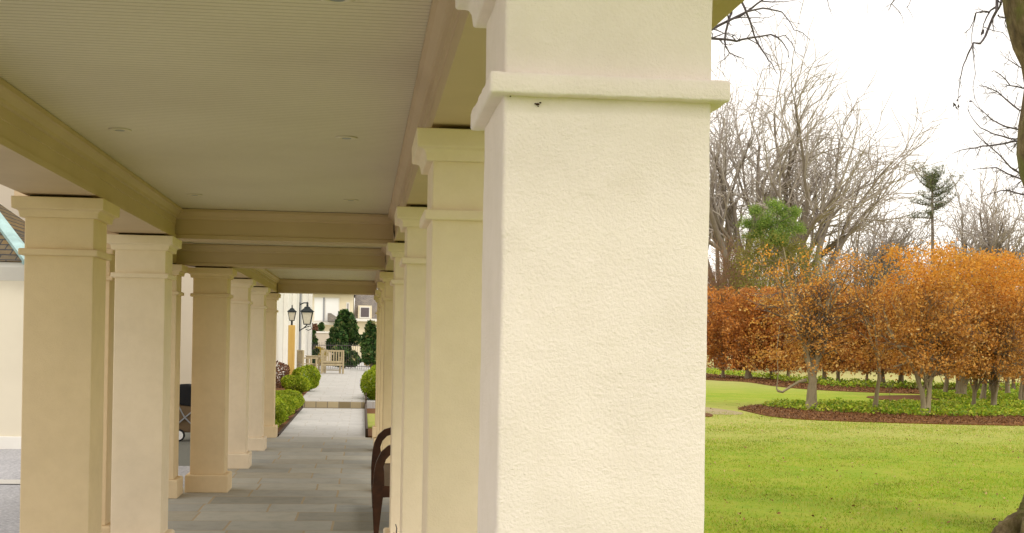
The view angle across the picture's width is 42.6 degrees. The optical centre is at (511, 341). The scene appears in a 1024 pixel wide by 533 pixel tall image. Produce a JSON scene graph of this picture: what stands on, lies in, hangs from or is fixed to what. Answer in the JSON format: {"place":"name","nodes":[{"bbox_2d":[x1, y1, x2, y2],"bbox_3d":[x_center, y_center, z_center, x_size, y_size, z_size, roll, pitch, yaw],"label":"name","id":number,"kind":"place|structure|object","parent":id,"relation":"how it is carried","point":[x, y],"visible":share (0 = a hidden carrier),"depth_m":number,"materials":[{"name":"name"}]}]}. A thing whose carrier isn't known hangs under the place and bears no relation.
{"place":"outdoors","nodes":[
{"label":"outdoors","id":0,"kind":"place"},
{"bbox_2d":[0,449,189,532],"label":"gravel yard","id":1,"kind":"structure","parent":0,"point":[10,464],"depth_m":14.32,"materials":[{"name":"gravel"}]},
{"bbox_2d":[0,479,19,483],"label":"kerb strip","id":2,"kind":"object","parent":1,"relation":"on","point":[2,481],"depth_m":14.98,"materials":[{"name":"stone"}]},
{"bbox_2d":[0,204,24,448],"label":"wing","id":3,"kind":"structure","parent":1,"relation":"on","point":[12,233],"depth_m":19.29,"materials":[{"name":"paint"}]},
{"bbox_2d":[0,184,192,383],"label":"tall house","id":4,"kind":"structure","parent":0,"point":[6,193],"depth_m":25.45,"materials":[{"name":"paint"}]},
{"bbox_2d":[178,432,190,465],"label":"asphalt drive","id":5,"kind":"structure","parent":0,"point":[184,453],"depth_m":19.43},
{"bbox_2d":[179,384,190,440],"bbox_3d":[-5.299,1.153,21.497,0.866,0.946,0.498,1,0,-6],"label":"baby stroller","id":6,"kind":"object","parent":5,"relation":"on","point":[185,409],"visible":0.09,"depth_m":21.31,"materials":[{"name":"black fabric"}]},
{"bbox_2d":[168,437,389,532],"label":"flagstone floor","id":7,"kind":"structure","parent":0,"point":[301,485],"depth_m":13.74,"materials":[{"name":"stone"}]},
{"bbox_2d":[11,195,119,532],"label":"stucco pillar","id":8,"kind":"structure","parent":7,"relation":"on","point":[65,254],"depth_m":7.04,"materials":[{"name":"paint"}]},
{"bbox_2d":[101,243,114,532],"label":"stucco pillar","id":9,"kind":"structure","parent":7,"relation":"on","point":[108,402],"depth_m":10.15,"materials":[{"name":"paint"}]},
{"bbox_2d":[0,0,743,294],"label":"colonnade roof","id":10,"kind":"structure","parent":9,"relation":"on","point":[240,116],"depth_m":5.63,"materials":[{"name":"paint"}]},
{"bbox_2d":[108,128,131,131],"bbox_3d":[-1.857,-0.999,6.214,0.108,0.006,0.108,1,0,-6],"label":"recessed light","id":11,"kind":"object","parent":10,"relation":"attached to","point":[120,129],"visible":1,"depth_m":6.20,"materials":[{"name":"grey glass"}]},
{"bbox_2d":[321,0,354,3],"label":"recessed light","id":12,"kind":"object","parent":10,"relation":"attached to","point":[339,1],"visible":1,"depth_m":3.76,"materials":[{"name":"grey glass"}]},
{"bbox_2d":[336,136,356,139],"bbox_3d":[-0.799,-0.981,6.338,0.108,0.006,0.108,1,0,-6],"label":"recessed light","id":13,"kind":"object","parent":10,"relation":"attached to","point":[346,137],"visible":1,"depth_m":6.32,"materials":[{"name":"grey glass"}]},
{"bbox_2d":[107,233,181,532],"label":"stucco pillar","id":14,"kind":"structure","parent":7,"relation":"on","point":[143,276],"depth_m":9.60,"materials":[{"name":"paint"}]},
{"bbox_2d":[168,263,187,498],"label":"stucco pillar","id":15,"kind":"structure","parent":7,"relation":"on","point":[175,489],"depth_m":13.45,"materials":[{"name":"paint"}]},
{"bbox_2d":[185,266,236,492],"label":"stucco pillar","id":16,"kind":"structure","parent":7,"relation":"on","point":[212,296],"depth_m":14.00,"materials":[{"name":"paint"}]},
{"bbox_2d":[228,278,255,468],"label":"stucco pillar","id":17,"kind":"structure","parent":7,"relation":"on","point":[239,453],"depth_m":16.59,"materials":[{"name":"paint"}]},
{"bbox_2d":[248,286,270,450],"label":"stucco pillar","id":18,"kind":"structure","parent":7,"relation":"on","point":[257,439],"depth_m":19.25,"materials":[{"name":"paint"}]},
{"bbox_2d":[264,292,280,437],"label":"stucco pillar","id":19,"kind":"structure","parent":7,"relation":"on","point":[270,426],"depth_m":21.76,"materials":[{"name":"paint"}]},
{"bbox_2d":[372,295,378,438],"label":"stucco pillar","id":20,"kind":"structure","parent":7,"relation":"on","point":[374,428],"depth_m":21.98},
{"bbox_2d":[373,290,380,444],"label":"stucco pillar","id":21,"kind":"structure","parent":7,"relation":"on","point":[378,293],"depth_m":19.45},
{"bbox_2d":[377,282,384,450],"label":"stucco pillar","id":22,"kind":"structure","parent":7,"relation":"on","point":[381,286],"depth_m":16.77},
{"bbox_2d":[371,427,390,532],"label":"wooden bench","id":23,"kind":"object","parent":7,"relation":"on","point":[380,479],"visible":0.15,"depth_m":10.97,"materials":[{"name":"red wood"}]},
{"bbox_2d":[379,271,393,462],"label":"stucco pillar","id":24,"kind":"structure","parent":7,"relation":"on","point":[386,278],"depth_m":14.22,"materials":[{"name":"paint"}]},
{"bbox_2d":[383,242,404,532],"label":"stucco pillar","id":25,"kind":"structure","parent":7,"relation":"on","point":[395,252],"depth_m":9.92,"materials":[{"name":"paint"}]},
{"bbox_2d":[395,205,426,532],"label":"stucco pillar","id":26,"kind":"structure","parent":7,"relation":"on","point":[413,259],"depth_m":7.23,"materials":[{"name":"paint"}]},
{"bbox_2d":[412,127,484,532],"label":"stucco pillar","id":27,"kind":"structure","parent":7,"relation":"on","point":[449,162],"depth_m":4.55,"materials":[{"name":"paint"}]},
{"bbox_2d":[455,0,729,532],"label":"stucco pillar","id":28,"kind":"structure","parent":7,"relation":"on","point":[591,118],"depth_m":2.24,"materials":[{"name":"paint"}]},
{"bbox_2d":[279,408,364,436],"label":"garden path","id":29,"kind":"structure","parent":0,"point":[327,422],"depth_m":25.52,"materials":[{"name":"concrete"}]},
{"bbox_2d":[303,401,364,408],"bbox_3d":[-4.242,1.545,31.273,1.450,0.200,0.097,1,0,-6],"label":"stone step","id":30,"kind":"object","parent":29,"relation":"on","point":[316,404],"visible":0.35,"depth_m":31.23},
{"bbox_2d":[303,368,375,407],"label":"patio","id":31,"kind":"structure","parent":0,"point":[334,386],"depth_m":39.09,"materials":[{"name":"concrete"}]},
{"bbox_2d":[276,385,307,395],"bbox_3d":[-6.429,1.386,37.517,1.250,0.010,12.000,1,0,-6],"label":"mulch bed","id":32,"kind":"object","parent":31,"relation":"on","point":[303,393],"depth_m":37.42,"materials":[{"name":"brown soil"}]},
{"bbox_2d":[276,360,289,387],"bbox_3d":[-6.869,0.978,38.780,0.636,0.854,1.296,1,0,-6],"label":"withered shrub","id":33,"kind":"object","parent":32,"relation":"on","point":[285,369],"visible":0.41,"depth_m":38.48,"materials":[{"name":"brown plant"}]},
{"bbox_2d":[287,305,296,374],"bbox_3d":[-6.725,0.195,40.000,0.281,2.613,0.281,1,0,-6],"label":"lamp post","id":34,"kind":"object","parent":32,"relation":"on","point":[291,311],"visible":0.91,"depth_m":39.90,"materials":[{"name":"yellow paint"}]},
{"bbox_2d":[280,375,310,392],"bbox_3d":[-5.794,1.149,35.109,0.810,0.529,0.964,1,0,-6],"label":"boxwood","id":35,"kind":"object","parent":32,"relation":"on","point":[300,383],"visible":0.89,"depth_m":34.85,"materials":[{"name":"green plant"}]},
{"bbox_2d":[291,364,320,390],"bbox_3d":[-5.803,1.028,36.986,1.012,0.771,0.937,1,0,43],"label":"boxwood","id":36,"kind":"object","parent":32,"relation":"on","point":[312,377],"visible":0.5,"depth_m":36.73,"materials":[{"name":"green plant"}]},
{"bbox_2d":[276,293,312,380],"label":"white house","id":37,"kind":"structure","parent":31,"relation":"on","point":[285,303],"depth_m":51.35,"materials":[{"name":"paint"}]},
{"bbox_2d":[299,302,313,330],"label":"wall lantern","id":38,"kind":"object","parent":37,"relation":"attached to","point":[307,311],"depth_m":53.85,"materials":[{"name":"black paint"}]},
{"bbox_2d":[297,350,317,371],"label":"teak chair","id":39,"kind":"object","parent":31,"relation":"on","point":[300,357],"visible":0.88,"depth_m":53.03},
{"bbox_2d":[305,355,325,372],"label":"teak table","id":40,"kind":"object","parent":31,"relation":"on","point":[324,367],"visible":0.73,"depth_m":56.40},
{"bbox_2d":[318,350,343,373],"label":"teak chair","id":41,"kind":"object","parent":31,"relation":"on","point":[339,362],"visible":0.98,"depth_m":55.52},
{"bbox_2d":[312,342,369,368],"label":"iron fence","id":42,"kind":"object","parent":31,"relation":"on","point":[346,345],"visible":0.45,"depth_m":64.18,"materials":[{"name":"black metal"}]},
{"bbox_2d":[358,319,376,368],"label":"evergreen shrub","id":43,"kind":"object","parent":31,"relation":"on","point":[367,344],"visible":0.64,"depth_m":61.76,"materials":[{"name":"green plant"}]},
{"bbox_2d":[317,362,369,368],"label":"drive","id":44,"kind":"structure","parent":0,"point":[361,363],"depth_m":69.80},
{"bbox_2d":[312,330,318,364],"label":"evergreen shrub","id":45,"kind":"object","parent":44,"relation":"on","point":[315,350],"visible":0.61,"depth_m":69.93,"materials":[{"name":"green plant"}]},
{"bbox_2d":[318,322,324,330],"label":"evergreen shrub","id":46,"kind":"object","parent":44,"relation":"on","point":[321,326],"visible":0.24,"depth_m":83.89,"materials":[{"name":"green plant"}]},
{"bbox_2d":[316,331,330,360],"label":"garden wall","id":47,"kind":"structure","parent":44,"relation":"on","point":[322,336],"depth_m":78.06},
{"bbox_2d":[325,309,361,367],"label":"evergreen shrub","id":48,"kind":"object","parent":44,"relation":"on","point":[345,327],"visible":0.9,"depth_m":66.73,"materials":[{"name":"green plant"}]},
{"bbox_2d":[312,294,376,356],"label":"cream house","id":49,"kind":"structure","parent":44,"relation":"on","point":[326,308],"depth_m":100.00,"materials":[{"name":"paint"}]},
{"bbox_2d":[313,297,322,321],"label":"window","id":50,"kind":"structure","parent":49,"relation":"in","point":[318,301],"depth_m":99.71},
{"bbox_2d":[323,298,339,321],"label":"window","id":51,"kind":"structure","parent":49,"relation":"in","point":[330,305],"depth_m":99.81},
{"bbox_2d":[359,306,369,317],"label":"window","id":52,"kind":"structure","parent":49,"relation":"in","point":[364,311],"depth_m":100.44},
{"bbox_2d":[354,0,1023,313],"label":"sky","id":53,"kind":"structure","parent":0,"point":[924,54],"materials":[{"name":"white"}]},
{"bbox_2d":[704,356,1023,532],"bbox_3d":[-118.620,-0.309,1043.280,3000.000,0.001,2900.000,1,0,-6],"label":"lawn","id":54,"kind":"structure","parent":0,"point":[720,394],"depth_m":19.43,"materials":[{"name":"plant"}]},
{"bbox_2d":[278,408,299,432],"bbox_3d":[-4.871,1.634,26.875,0.750,0.100,9.300,1,0,-6],"label":"mulch bed","id":55,"kind":"object","parent":54,"relation":"on","point":[282,425],"visible":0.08,"depth_m":25.67,"materials":[{"name":"brown soil"}]},
{"bbox_2d":[275,402,288,424],"bbox_3d":[-4.603,1.351,24.423,0.851,0.514,1.912,1,0,-6],"label":"boxwood","id":56,"kind":"object","parent":55,"relation":"on","point":[281,416],"visible":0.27,"depth_m":24.25,"materials":[{"name":"green plant"}]},
{"bbox_2d":[275,394,298,416],"bbox_3d":[-4.756,1.343,26.521,0.844,0.525,1.762,1,0,-6],"label":"boxwood","id":57,"kind":"object","parent":55,"relation":"on","point":[288,403],"visible":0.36,"depth_m":26.47,"materials":[{"name":"green plant"}]},
{"bbox_2d":[275,389,304,409],"bbox_3d":[-5.042,1.331,29.176,0.865,0.539,1.758,1,0,-6],"label":"boxwood","id":58,"kind":"object","parent":55,"relation":"on","point":[298,395],"visible":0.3,"depth_m":28.89,"materials":[{"name":"green plant"}]},
{"bbox_2d":[277,405,302,436],"bbox_3d":[-4.500,1.496,26.706,0.085,0.290,8.880,1,0,-6],"label":"timber edging","id":59,"kind":"object","parent":55,"relation":"on","point":[289,422],"visible":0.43,"depth_m":25.69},
{"bbox_2d":[367,408,374,436],"bbox_3d":[-3.316,1.662,33.644,0.830,0.100,22.400,1,0,-6],"label":"mulch bed","id":60,"kind":"object","parent":54,"relation":"on","point":[370,410],"visible":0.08,"depth_m":29.30,"materials":[{"name":"brown soil"}]},
{"bbox_2d":[365,393,367,436],"bbox_3d":[-3.248,1.473,29.173,0.040,0.380,13.300,1,0,-6],"label":"timber edging","id":61,"kind":"object","parent":60,"relation":"on","point":[366,427],"visible":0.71,"depth_m":25.14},
{"bbox_2d":[360,364,375,399],"bbox_3d":[-3.431,1.071,32.864,0.774,1.010,2.042,1,0,-6],"label":"boxwood","id":62,"kind":"object","parent":60,"relation":"on","point":[368,380],"visible":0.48,"depth_m":32.38,"materials":[{"name":"green plant"}]},
{"bbox_2d":[367,414,374,427],"bbox_3d":[-2.554,1.645,26.635,0.800,0.100,4.300,1,0,-6],"label":"grass strip","id":63,"kind":"object","parent":60,"relation":"on","point":[371,419],"depth_m":26.32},
{"bbox_2d":[705,407,743,414],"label":"bare soil","id":64,"kind":"structure","parent":54,"relation":"on","point":[712,410],"depth_m":35.09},
{"bbox_2d":[707,228,771,362],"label":"twiggy shrub","id":65,"kind":"object","parent":54,"relation":"on","point":[720,274],"visible":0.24,"depth_m":85.81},
{"bbox_2d":[710,178,779,358],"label":"bare tree","id":66,"kind":"object","parent":54,"relation":"on","point":[743,243],"visible":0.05,"depth_m":135.87,"materials":[{"name":"grey plant"}]},
{"bbox_2d":[708,243,783,369],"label":"twiggy shrub","id":67,"kind":"object","parent":54,"relation":"on","point":[745,276],"visible":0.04,"depth_m":89.58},
{"bbox_2d":[711,0,809,82],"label":"bare tree","id":68,"kind":"object","parent":54,"relation":"on","point":[729,19],"visible":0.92,"depth_m":23.99,"materials":[{"name":"brown plant"}]},
{"bbox_2d":[714,185,813,301],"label":"bare tree","id":69,"kind":"object","parent":54,"relation":"on","point":[759,240],"visible":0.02,"depth_m":135.90,"materials":[{"name":"grey plant"}]},
{"bbox_2d":[713,196,835,373],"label":"young pine","id":70,"kind":"object","parent":54,"relation":"on","point":[766,223],"visible":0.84,"depth_m":83.67,"materials":[{"name":"green plant"}]},
{"bbox_2d":[708,89,853,279],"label":"bare tree","id":71,"kind":"object","parent":54,"relation":"on","point":[716,221],"visible":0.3,"depth_m":98.74,"materials":[{"name":"brown plant"}]},
{"bbox_2d":[708,48,900,366],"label":"bare tree","id":72,"kind":"object","parent":54,"relation":"on","point":[729,214],"visible":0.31,"depth_m":101.52,"materials":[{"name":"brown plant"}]},
{"bbox_2d":[710,0,952,293],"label":"bare tree","id":73,"kind":"object","parent":54,"relation":"on","point":[832,246],"visible":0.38,"depth_m":100.25,"materials":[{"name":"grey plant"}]},
{"bbox_2d":[724,39,942,287],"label":"bare tree","id":74,"kind":"object","parent":54,"relation":"on","point":[830,204],"visible":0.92,"depth_m":97.99,"materials":[{"name":"brown plant"}]},
{"bbox_2d":[807,203,866,296],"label":"bare tree","id":75,"kind":"object","parent":54,"relation":"on","point":[838,262],"visible":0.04,"depth_m":140.33,"materials":[{"name":"grey plant"}]},
{"bbox_2d":[706,373,1003,393],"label":"mulch bed","id":76,"kind":"object","parent":54,"relation":"on","point":[825,389],"visible":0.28,"depth_m":57.56,"materials":[{"name":"brown wood"}]},
{"bbox_2d":[706,284,756,377],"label":"beech tree","id":77,"kind":"object","parent":76,"relation":"on","point":[712,338],"visible":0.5,"depth_m":70.30,"materials":[{"name":"orange plant"}]},
{"bbox_2d":[712,285,782,378],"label":"beech tree","id":78,"kind":"object","parent":76,"relation":"on","point":[734,332],"visible":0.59,"depth_m":69.02,"materials":[{"name":"orange plant"}]},
{"bbox_2d":[727,284,799,377],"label":"beech tree","id":79,"kind":"object","parent":76,"relation":"on","point":[769,289],"visible":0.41,"depth_m":68.67,"materials":[{"name":"orange plant"}]},
{"bbox_2d":[753,286,805,379],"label":"beech tree","id":80,"kind":"object","parent":76,"relation":"on","point":[772,351],"visible":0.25,"depth_m":68.21,"materials":[{"name":"orange plant"}]},
{"bbox_2d":[786,287,862,379],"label":"beech tree","id":81,"kind":"object","parent":76,"relation":"on","point":[823,372],"visible":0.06,"depth_m":64.03,"materials":[{"name":"orange plant"}]},
{"bbox_2d":[802,284,869,380],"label":"beech tree","id":82,"kind":"object","parent":76,"relation":"on","point":[837,374],"visible":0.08,"depth_m":61.98,"materials":[{"name":"orange plant"}]},
{"bbox_2d":[706,367,1019,390],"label":"ground cover","id":83,"kind":"object","parent":76,"relation":"on","point":[841,382],"visible":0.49,"depth_m":60.61,"materials":[{"name":"green plant"}]},
{"bbox_2d":[830,286,897,384],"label":"beech tree","id":84,"kind":"object","parent":76,"relation":"on","point":[857,343],"visible":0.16,"depth_m":60.34,"materials":[{"name":"orange plant"}]},
{"bbox_2d":[845,285,908,383],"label":"beech tree","id":85,"kind":"object","parent":76,"relation":"on","point":[862,363],"visible":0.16,"depth_m":59.84,"materials":[{"name":"orange plant"}]},
{"bbox_2d":[871,288,911,386],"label":"beech tree","id":86,"kind":"object","parent":76,"relation":"on","point":[901,377],"visible":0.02,"depth_m":59.59,"materials":[{"name":"orange plant"}]},
{"bbox_2d":[875,283,935,387],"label":"beech tree","id":87,"kind":"object","parent":76,"relation":"on","point":[896,337],"visible":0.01,"depth_m":57.54,"materials":[{"name":"orange plant"}]},
{"bbox_2d":[705,400,1023,532],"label":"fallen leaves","id":88,"kind":"object","parent":54,"relation":"on","point":[861,472],"visible":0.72,"depth_m":18.78,"materials":[{"name":"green plant"}]},
{"bbox_2d":[807,188,942,294],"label":"bare tree","id":89,"kind":"object","parent":54,"relation":"on","point":[868,254],"visible":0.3,"depth_m":116.64,"materials":[{"name":"grey plant"}]},
{"bbox_2d":[738,399,1023,425],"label":"mulch bed","id":90,"kind":"object","parent":54,"relation":"on","point":[892,421],"visible":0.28,"depth_m":33.12,"materials":[{"name":"brown wood"}]},
{"bbox_2d":[730,241,902,408],"bbox_3d":[8.528,-0.394,37.388,4.232,4.965,3.811,1,0,-6],"label":"beech tree","id":91,"kind":"object","parent":90,"relation":"on","point":[813,345],"visible":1,"depth_m":37.35,"materials":[{"name":"orange plant"}]},
{"bbox_2d":[835,248,921,406],"bbox_3d":[10.382,-0.326,37.651,2.439,4.780,2.189,1,0,-6],"label":"beech tree","id":92,"kind":"object","parent":90,"relation":"on","point":[877,389],"visible":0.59,"depth_m":37.58,"materials":[{"name":"orange plant"}]},
{"bbox_2d":[762,392,1023,416],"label":"ground cover","id":93,"kind":"object","parent":90,"relation":"on","point":[911,406],"visible":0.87,"depth_m":37.02,"materials":[{"name":"green plant"}]},
{"bbox_2d":[860,239,1000,413],"bbox_3d":[11.176,-0.324,35.192,3.355,4.822,2.933,1,0,-6],"label":"beech tree","id":94,"kind":"object","parent":90,"relation":"on","point":[928,326],"visible":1,"depth_m":34.77,"materials":[{"name":"orange plant"}]},
{"bbox_2d":[912,245,1023,405],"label":"beech tree","id":95,"kind":"object","parent":90,"relation":"on","point":[975,386],"visible":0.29,"depth_m":38.37,"materials":[{"name":"orange plant"}]},
{"bbox_2d":[925,388,1018,399],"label":"ground cover","id":96,"kind":"object","parent":90,"relation":"on","point":[941,394],"visible":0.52,"depth_m":47.04,"materials":[{"name":"green plant"}]},
{"bbox_2d":[943,246,1023,405],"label":"beech tree","id":97,"kind":"object","parent":90,"relation":"on","point":[995,374],"visible":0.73,"depth_m":38.05,"materials":[{"name":"orange plant"}]},
{"bbox_2d":[960,275,1023,400],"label":"beech tree","id":98,"kind":"object","parent":90,"relation":"on","point":[983,393],"depth_m":44.19,"materials":[{"name":"orange plant"}]},
{"bbox_2d":[982,258,1023,400],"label":"beech tree","id":99,"kind":"object","parent":90,"relation":"on","point":[1021,393],"visible":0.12,"depth_m":42.63,"materials":[{"name":"orange plant"}]},
{"bbox_2d":[1001,277,1022,392],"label":"beech tree","id":100,"kind":"object","parent":90,"relation":"on","point":[1007,388],"visible":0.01,"depth_m":48.58,"materials":[{"name":"orange plant"}]},
{"bbox_2d":[836,211,930,294],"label":"bare tree","id":101,"kind":"object","parent":54,"relation":"on","point":[902,282],"visible":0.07,"depth_m":121.99,"materials":[{"name":"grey plant"}]},
{"bbox_2d":[825,166,949,359],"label":"bare tree","id":102,"kind":"object","parent":54,"relation":"on","point":[909,234],"visible":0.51,"depth_m":116.08,"materials":[{"name":"brown plant"}]},
{"bbox_2d":[866,395,965,400],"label":"mulch bed","id":103,"kind":"object","parent":54,"relation":"on","point":[897,397],"visible":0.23,"depth_m":46.73,"materials":[{"name":"brown soil"}]},
{"bbox_2d":[893,282,973,391],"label":"beech tree","id":104,"kind":"object","parent":103,"relation":"on","point":[946,382],"visible":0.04,"depth_m":47.49,"materials":[{"name":"orange plant"}]},
{"bbox_2d":[897,268,1009,395],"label":"beech tree","id":105,"kind":"object","parent":103,"relation":"on","point":[962,386],"visible":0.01,"depth_m":47.13,"materials":[{"name":"orange plant"}]},
{"bbox_2d":[827,0,1023,532],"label":"mossy tree","id":106,"kind":"object","parent":54,"relation":"on","point":[1013,10],"visible":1,"depth_m":12.58,"materials":[{"name":"brown plant"}]},
{"bbox_2d":[904,160,968,272],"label":"tall pine","id":107,"kind":"object","parent":54,"relation":"on","point":[931,179],"visible":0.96,"depth_m":112.01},
{"bbox_2d":[928,160,1021,283],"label":"bare tree","id":108,"kind":"object","parent":54,"relation":"on","point":[963,215],"visible":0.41,"depth_m":111.59,"materials":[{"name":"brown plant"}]},
{"bbox_2d":[927,148,1023,287],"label":"bare tree","id":109,"kind":"object","parent":54,"relation":"on","point":[996,242],"visible":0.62,"depth_m":107.24,"materials":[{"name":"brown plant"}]},
{"bbox_2d":[945,49,1023,201],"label":"bare tree","id":110,"kind":"object","parent":54,"relation":"on","point":[1006,142],"visible":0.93,"depth_m":33.99,"materials":[{"name":"brown plant"}]},
{"bbox_2d":[949,172,1023,288],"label":"bare tree","id":111,"kind":"object","parent":54,"relation":"on","point":[1018,205],"visible":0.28,"depth_m":113.51,"materials":[{"name":"grey plant"}]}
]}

